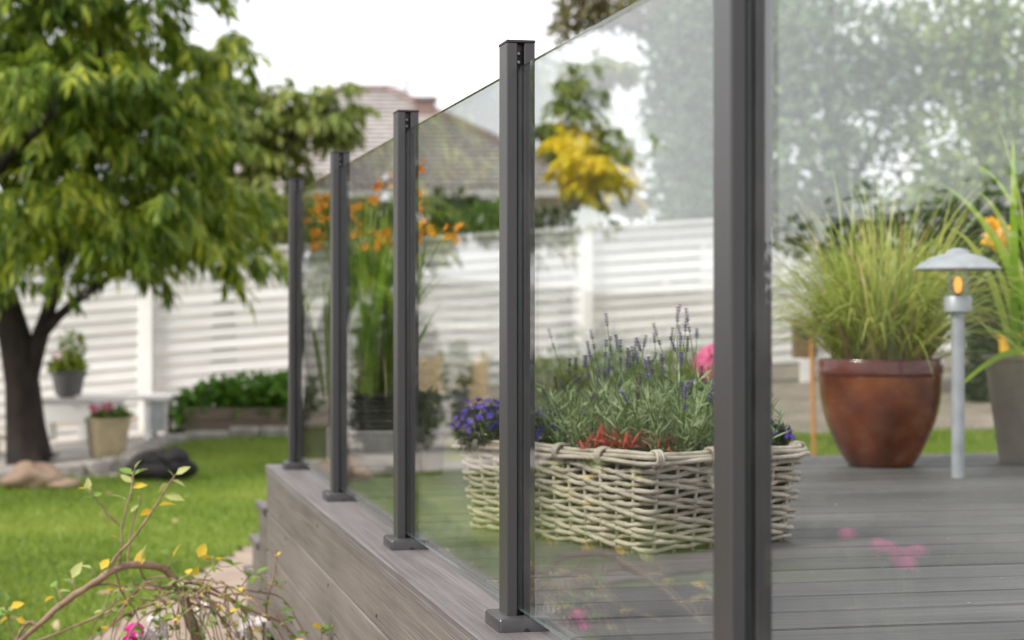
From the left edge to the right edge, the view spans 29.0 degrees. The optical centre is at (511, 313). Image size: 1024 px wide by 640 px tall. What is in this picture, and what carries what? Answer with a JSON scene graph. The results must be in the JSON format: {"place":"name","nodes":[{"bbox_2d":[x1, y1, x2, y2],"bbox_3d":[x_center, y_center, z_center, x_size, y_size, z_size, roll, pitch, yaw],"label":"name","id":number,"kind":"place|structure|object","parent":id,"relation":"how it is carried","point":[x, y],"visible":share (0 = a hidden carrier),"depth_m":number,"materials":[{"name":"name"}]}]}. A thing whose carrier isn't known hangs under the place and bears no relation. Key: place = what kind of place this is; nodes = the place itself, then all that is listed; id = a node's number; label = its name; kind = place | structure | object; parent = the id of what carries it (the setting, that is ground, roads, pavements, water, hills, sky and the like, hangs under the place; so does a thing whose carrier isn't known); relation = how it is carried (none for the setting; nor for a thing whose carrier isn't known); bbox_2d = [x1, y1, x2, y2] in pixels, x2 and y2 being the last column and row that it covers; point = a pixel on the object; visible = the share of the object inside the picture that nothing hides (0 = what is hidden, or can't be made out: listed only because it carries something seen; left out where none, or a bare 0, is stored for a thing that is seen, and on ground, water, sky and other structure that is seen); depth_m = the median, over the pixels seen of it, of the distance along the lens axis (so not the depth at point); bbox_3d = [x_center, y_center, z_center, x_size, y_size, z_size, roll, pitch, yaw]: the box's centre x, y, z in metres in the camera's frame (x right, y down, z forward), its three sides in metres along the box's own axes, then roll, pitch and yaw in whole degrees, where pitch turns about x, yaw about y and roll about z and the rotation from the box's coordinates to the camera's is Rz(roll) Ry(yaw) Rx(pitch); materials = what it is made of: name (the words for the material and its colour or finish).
{"place":"outdoors","nodes":[
{"label":"outdoors","id":0,"kind":"place"},
{"bbox_2d":[0,423,174,477],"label":"patio","id":1,"kind":"structure","parent":0,"point":[67,445],"depth_m":17.28,"materials":[{"name":"white concrete"}]},
{"bbox_2d":[85,417,130,457],"bbox_3d":[-3.244,0.997,15.900,0.316,0.315,0.316,0,0,-32],"label":"cream pot","id":2,"kind":"object","parent":1,"relation":"on","point":[107,438],"visible":0.92,"depth_m":15.78,"materials":[{"name":"ceramic"}]},
{"bbox_2d":[88,402,133,424],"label":"flowering plant","id":3,"kind":"object","parent":2,"relation":"in","point":[107,412],"visible":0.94,"depth_m":15.85,"materials":[{"name":"pink plant"}]},
{"bbox_2d":[42,393,176,440],"bbox_3d":[-3.586,0.924,17.600,1.170,0.408,0.360,0,0,0],"label":"bench","id":4,"kind":"object","parent":1,"relation":"on","point":[75,409],"visible":0.68,"depth_m":17.45,"materials":[{"name":"white paint"}]},
{"bbox_2d":[50,370,86,397],"bbox_3d":[-3.919,0.623,17.500,0.316,0.240,0.316,0,0,-12],"label":"grey pot","id":5,"kind":"object","parent":4,"relation":"on","point":[66,385],"visible":0.94,"depth_m":17.39,"materials":[{"name":"ceramic"}]},
{"bbox_2d":[45,328,90,376],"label":"pot plant","id":6,"kind":"object","parent":5,"relation":"in","point":[68,359],"visible":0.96,"depth_m":17.45,"materials":[{"name":"green plant"}]},
{"bbox_2d":[2,426,287,476],"bbox_3d":[-2.972,1.112,15.712,0.892,0.269,3.354,0,0,25],"label":"stone edging","id":7,"kind":"object","parent":1,"relation":"on","point":[104,465],"visible":0.53,"depth_m":16.06,"materials":[{"name":"grey stone"}]},
{"bbox_2d":[88,542,274,639],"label":"path","id":8,"kind":"structure","parent":0,"point":[233,575],"depth_m":8.02,"materials":[{"name":"beige stone"}]},
{"bbox_2d":[122,623,144,639],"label":"phlox","id":9,"kind":"object","parent":8,"relation":"on","point":[129,627],"visible":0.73,"depth_m":5.24,"materials":[{"name":"pink plant"}]},
{"bbox_2d":[0,460,333,639],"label":"weeping shrub","id":10,"kind":"object","parent":8,"relation":"on","point":[181,596],"visible":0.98,"depth_m":5.11,"materials":[{"name":"green plant"}]},
{"bbox_2d":[137,602,211,639],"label":"phlox","id":11,"kind":"object","parent":8,"relation":"on","point":[162,635],"visible":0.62,"depth_m":5.33,"materials":[{"name":"white plant"}]},
{"bbox_2d":[234,613,272,639],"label":"phlox","id":12,"kind":"object","parent":8,"relation":"on","point":[256,623],"visible":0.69,"depth_m":5.49,"materials":[{"name":"white plant"}]},
{"bbox_2d":[419,353,487,408],"bbox_3d":[-0.920,0.666,19.197,1.370,0.560,0.427,0,0,-2],"label":"timber planter","id":13,"kind":"object","parent":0,"point":[429,374],"visible":0.26,"depth_m":19.01,"materials":[{"name":"wood"}]},
{"bbox_2d":[0,284,993,635],"bbox_3d":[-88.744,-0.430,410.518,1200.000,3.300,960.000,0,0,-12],"label":"ground","id":14,"kind":"structure","parent":0,"point":[790,392],"depth_m":19.80,"materials":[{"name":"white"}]},
{"bbox_2d":[0,0,287,464],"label":"tree","id":15,"kind":"object","parent":14,"relation":"on","point":[69,111],"visible":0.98,"depth_m":14.43,"materials":[{"name":"green plant"}]},
{"bbox_2d":[71,279,88,299],"bbox_3d":[-3.314,-0.312,15.200,0.170,0.420,0.170,0,0,-12],"label":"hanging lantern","id":16,"kind":"object","parent":15,"relation":"hanging from","point":[83,297],"visible":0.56,"depth_m":15.15,"materials":[{"name":"black metal"}]},
{"bbox_2d":[176,35,380,373],"bbox_3d":[-2.853,-1.201,23.423,2.804,4.221,2.007,0,0,13],"label":"leafy tree","id":17,"kind":"object","parent":14,"relation":"on","point":[322,123],"visible":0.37,"depth_m":23.11,"materials":[{"name":"green plant"}]},
{"bbox_2d":[147,77,581,329],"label":"house","id":18,"kind":"structure","parent":14,"relation":"on","point":[456,152],"depth_m":38.66,"materials":[{"name":"brown tile"}]},
{"bbox_2d":[372,205,428,228],"bbox_3d":[-2.028,-1.472,37.975,1.300,1.200,0.071,0,0,0],"label":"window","id":19,"kind":"structure","parent":18,"relation":"in","point":[380,205],"depth_m":37.94,"materials":[{"name":"glass"}]},
{"bbox_2d":[350,192,468,299],"bbox_3d":[-1.427,-0.392,25.485,1.959,2.303,1.699,0,0,-12],"label":"shrub","id":20,"kind":"object","parent":14,"relation":"on","point":[440,215],"visible":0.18,"depth_m":25.27,"materials":[{"name":"green plant"}]},
{"bbox_2d":[444,391,469,413],"bbox_3d":[-0.507,0.828,18.300,0.236,0.215,0.236,0,0,-12],"label":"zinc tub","id":21,"kind":"object","parent":14,"relation":"on","point":[461,398],"visible":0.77,"depth_m":18.20,"materials":[{"name":"grey metal"}]},
{"bbox_2d":[436,338,480,393],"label":"tub plant","id":22,"kind":"object","parent":21,"relation":"in","point":[458,359],"visible":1,"depth_m":18.26,"materials":[{"name":"green plant"}]},
{"bbox_2d":[419,186,495,342],"bbox_3d":[-0.713,-0.476,26.016,1.655,2.374,1.363,0,0,-12],"label":"shrub","id":23,"kind":"object","parent":14,"relation":"on","point":[458,202],"visible":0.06,"depth_m":25.84,"materials":[{"name":"green plant"}]},
{"bbox_2d":[446,198,539,363],"bbox_3d":[-0.222,-0.323,24.233,1.235,2.173,1.180,0,0,-12],"label":"shrub","id":24,"kind":"object","parent":14,"relation":"on","point":[480,214],"visible":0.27,"depth_m":24.04,"materials":[{"name":"green plant"}]},
{"bbox_2d":[0,201,1021,428],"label":"white fence","id":25,"kind":"object","parent":14,"relation":"on","point":[146,349],"visible":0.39,"depth_m":19.72,"materials":[{"name":"paint"}]},
{"bbox_2d":[458,204,581,314],"bbox_3d":[0.114,-0.374,25.016,1.745,2.180,1.465,0,0,-12],"label":"shrub","id":26,"kind":"object","parent":14,"relation":"on","point":[544,219],"visible":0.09,"depth_m":24.78,"materials":[{"name":"green plant"}]},
{"bbox_2d":[535,347,613,410],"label":"shrub","id":27,"kind":"object","parent":14,"relation":"on","point":[549,361],"visible":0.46,"depth_m":18.54,"materials":[{"name":"green plant"}]},
{"bbox_2d":[535,43,659,369],"bbox_3d":[0.823,-1.225,22.893,1.687,3.913,1.805,0,0,-12],"label":"autumn tree","id":28,"kind":"object","parent":14,"relation":"on","point":[607,180],"visible":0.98,"depth_m":22.71,"materials":[{"name":"yellow plant"}]},
{"bbox_2d":[572,341,675,402],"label":"shrub","id":29,"kind":"object","parent":14,"relation":"on","point":[599,353],"visible":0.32,"depth_m":18.81,"materials":[{"name":"green plant"}]},
{"bbox_2d":[243,453,1023,639],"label":"wooden deck","id":30,"kind":"structure","parent":14,"relation":"on","point":[344,571],"depth_m":4.52,"materials":[{"name":"grey wood"}]},
{"bbox_2d":[350,430,392,476],"bbox_3d":[-0.483,0.470,6.750,0.260,0.154,0.260,0,0,-15],"label":"stone table","id":31,"kind":"object","parent":30,"relation":"on","point":[369,448],"visible":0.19,"depth_m":6.62,"materials":[{"name":"grey stone"}]},
{"bbox_2d":[350,393,392,429],"bbox_3d":[-0.483,0.330,6.750,0.272,0.120,0.272,0,0,-15],"label":"woven planter","id":32,"kind":"object","parent":31,"relation":"on","point":[374,412],"visible":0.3,"depth_m":6.62,"materials":[{"name":"wicker"}]},
{"bbox_2d":[304,158,462,398],"bbox_3d":[-0.430,-0.120,6.725,0.585,0.824,0.659,0,0,-12],"label":"crocosmia","id":33,"kind":"object","parent":32,"relation":"in","point":[371,324],"visible":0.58,"depth_m":6.65,"materials":[{"name":"green plant"}]},
{"bbox_2d":[419,431,446,474],"bbox_3d":[-0.276,0.475,6.750,0.110,0.145,0.110,0,0,-12],"label":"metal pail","id":34,"kind":"object","parent":30,"relation":"on","point":[431,453],"visible":0.76,"depth_m":6.71,"materials":[{"name":"grey metal"}]},
{"bbox_2d":[419,386,457,441],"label":"box bush","id":35,"kind":"object","parent":34,"relation":"in","point":[444,405],"visible":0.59,"depth_m":6.71,"materials":[{"name":"green plant"}]},
{"bbox_2d":[282,0,771,639],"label":"glass railing","id":36,"kind":"object","parent":30,"relation":"on","point":[318,332],"visible":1,"depth_m":3.43,"materials":[{"name":"clear glass"}]},
{"bbox_2d":[451,429,810,553],"bbox_3d":[0.282,0.428,4.912,0.553,0.242,0.870,0,0,-36],"label":"wicker basket","id":37,"kind":"object","parent":30,"relation":"on","point":[654,501],"visible":0.64,"depth_m":4.62,"materials":[{"name":"wicker"}]},
{"bbox_2d":[445,397,498,454],"bbox_3d":[-0.072,0.287,5.001,0.199,0.148,0.192,0,0,-12],"label":"lobelia","id":38,"kind":"object","parent":37,"relation":"on","point":[489,413],"visible":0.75,"depth_m":4.96,"materials":[{"name":"purple plant"}]},
{"bbox_2d":[497,403,568,452],"bbox_3d":[0.048,0.295,4.929,0.185,0.141,0.196,0,0,-12],"label":"lobelia","id":39,"kind":"object","parent":37,"relation":"on","point":[541,431],"visible":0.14,"depth_m":4.88,"materials":[{"name":"green plant"}]},
{"bbox_2d":[535,328,680,452],"bbox_3d":[0.222,0.192,4.834,0.439,0.311,0.508,0,0,-12],"label":"lavender","id":40,"kind":"object","parent":37,"relation":"in","point":[580,422],"visible":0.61,"depth_m":4.79,"materials":[{"name":"green plant"}]},
{"bbox_2d":[574,416,680,451],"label":"red tipped plant","id":41,"kind":"object","parent":37,"relation":"in","point":[603,438],"visible":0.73,"depth_m":4.63,"materials":[{"name":"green plant"}]},
{"bbox_2d":[583,304,712,460],"bbox_3d":[0.369,0.156,4.713,0.399,0.382,0.414,0,0,9],"label":"lavender","id":42,"kind":"object","parent":37,"relation":"on","point":[669,422],"visible":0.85,"depth_m":4.63,"materials":[{"name":"green plant"}]},
{"bbox_2d":[675,378,712,450],"bbox_3d":[0.466,0.260,4.823,0.161,0.206,0.167,0,0,-40],"label":"lobelia","id":43,"kind":"object","parent":37,"relation":"on","point":[691,387],"visible":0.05,"depth_m":4.81,"materials":[{"name":"green plant"}]},
{"bbox_2d":[668,325,788,450],"bbox_3d":[0.511,0.174,4.781,0.312,0.346,0.405,0,0,-12],"label":"lavender","id":44,"kind":"object","parent":37,"relation":"in","point":[778,421],"visible":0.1,"depth_m":4.72,"materials":[{"name":"green plant"}]},
{"bbox_2d":[772,419,794,454],"bbox_3d":[0.626,0.307,4.829,0.149,0.106,0.138,0,0,-12],"label":"lobelia","id":45,"kind":"object","parent":37,"relation":"on","point":[787,437],"visible":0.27,"depth_m":4.80,"materials":[{"name":"green plant"}]},
{"bbox_2d":[384,464,1002,602],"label":"petal crumbs","id":46,"kind":"object","parent":30,"relation":"on","point":[836,520],"visible":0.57,"depth_m":4.78,"materials":[{"name":"plant"}]},
{"bbox_2d":[817,358,943,467],"bbox_3d":[1.321,0.355,7.100,0.447,0.385,0.447,0,0,-12],"label":"glazed pot","id":47,"kind":"object","parent":30,"relation":"on","point":[880,413],"visible":0.92,"depth_m":6.94,"materials":[{"name":"orange ceramic"}]},
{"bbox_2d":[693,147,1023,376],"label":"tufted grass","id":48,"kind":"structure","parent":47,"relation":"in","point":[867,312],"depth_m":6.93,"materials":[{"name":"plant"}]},
{"bbox_2d":[914,248,1001,477],"bbox_3d":[1.485,0.166,6.600,0.284,0.765,0.284,0,0,-12],"label":"garden lamp","id":49,"kind":"object","parent":30,"relation":"on","point":[957,306],"visible":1,"depth_m":6.58,"materials":[{"name":"grey metal"}]},
{"bbox_2d":[982,355,1023,463],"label":"taupe planter","id":50,"kind":"object","parent":30,"relation":"on","point":[1006,392],"visible":0.83,"depth_m":7.21,"materials":[{"name":"ceramic"}]},
{"bbox_2d":[883,114,1023,404],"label":"strap leaf plant","id":51,"kind":"object","parent":50,"relation":"in","point":[1013,302],"visible":0.77,"depth_m":7.09,"materials":[{"name":"green plant"}]},
{"bbox_2d":[980,216,1023,271],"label":"flower","id":52,"kind":"object","parent":50,"relation":"in","point":[996,226],"visible":0.41,"depth_m":7.38,"materials":[{"name":"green plant"}]},
{"bbox_2d":[572,218,696,352],"bbox_3d":[1.471,-0.234,24.017,1.646,1.867,1.377,0,0,-12],"label":"shrub","id":53,"kind":"object","parent":14,"relation":"on","point":[611,222],"visible":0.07,"depth_m":23.77,"materials":[{"name":"green plant"}]},
{"bbox_2d":[640,342,712,395],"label":"shrub","id":54,"kind":"object","parent":14,"relation":"on","point":[673,360],"visible":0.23,"depth_m":19.00,"materials":[{"name":"green plant"}]},
{"bbox_2d":[541,0,838,348],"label":"tall tree","id":55,"kind":"object","parent":14,"relation":"on","point":[686,71],"visible":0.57,"depth_m":25.57,"materials":[{"name":"green plant"}]},
{"bbox_2d":[693,343,712,380],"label":"pink hydrangea","id":56,"kind":"object","parent":14,"relation":"on","point":[705,356],"visible":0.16,"depth_m":9.23,"materials":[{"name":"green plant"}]},
{"bbox_2d":[772,0,978,349],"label":"tall tree","id":57,"kind":"object","parent":14,"relation":"on","point":[837,147],"visible":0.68,"depth_m":24.31,"materials":[{"name":"green plant"}]},
{"bbox_2d":[772,187,1023,346],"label":"tall shrub","id":58,"kind":"object","parent":14,"relation":"on","point":[816,209],"visible":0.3,"depth_m":18.24,"materials":[{"name":"green plant"}]},
{"bbox_2d":[877,0,1023,351],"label":"tall tree","id":59,"kind":"object","parent":14,"relation":"on","point":[986,148],"visible":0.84,"depth_m":23.51,"materials":[{"name":"green plant"}]},
{"bbox_2d":[945,231,1023,403],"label":"shrub","id":60,"kind":"object","parent":14,"relation":"on","point":[973,392],"visible":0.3,"depth_m":17.66,"materials":[{"name":"green plant"}]},
{"bbox_2d":[996,334,1023,354],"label":"flower","id":61,"kind":"object","parent":14,"relation":"on","point":[1004,345],"visible":0.13,"depth_m":17.34,"materials":[{"name":"plant"}]},
{"bbox_2d":[0,418,997,639],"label":"lawn","id":62,"kind":"structure","parent":0,"point":[451,454],"depth_m":10.88,"materials":[{"name":"green plant"}]},
{"bbox_2d":[0,467,12,480],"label":"garden slab","id":63,"kind":"structure","parent":62,"relation":"on","point":[4,471],"depth_m":13.86,"materials":[{"name":"grey stone"}]},
{"bbox_2d":[0,461,81,489],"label":"tan stone","id":64,"kind":"object","parent":62,"relation":"on","point":[25,474],"visible":0.82,"depth_m":13.37,"materials":[{"name":"beige stone"}]},
{"bbox_2d":[51,450,188,630],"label":"fallen leaves","id":65,"kind":"object","parent":62,"relation":"on","point":[55,624],"visible":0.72,"depth_m":8.28,"materials":[{"name":"plant"}]},
{"bbox_2d":[125,447,198,480],"bbox_3d":[-2.470,1.060,13.945,0.527,0.234,0.321,0,0,0],"label":"rock","id":66,"kind":"object","parent":62,"relation":"on","point":[158,464],"visible":0.92,"depth_m":13.83,"materials":[{"name":"stone"}]},
{"bbox_2d":[184,408,287,432],"bbox_3d":[-2.373,0.944,17.601,1.030,0.225,0.520,0,0,-2],"label":"raised bed","id":67,"kind":"object","parent":62,"relation":"on","point":[215,419],"visible":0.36,"depth_m":17.34,"materials":[{"name":"wood"}]},
{"bbox_2d":[168,368,287,433],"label":"bed plants","id":68,"kind":"object","parent":67,"relation":"in","point":[263,390],"visible":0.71,"depth_m":17.43,"materials":[{"name":"green plant"}]},
{"bbox_2d":[788,317,816,455],"bbox_3d":[1.947,0.625,13.180,0.200,1.195,0.209,0,0,0],"label":"bird box","id":69,"kind":"object","parent":62,"relation":"on","point":[804,353],"visible":0.52,"depth_m":13.11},
{"bbox_2d":[0,0,1023,288],"label":"sky","id":70,"kind":"structure","parent":0,"point":[452,46],"materials":[{"name":"white"}]}
]}

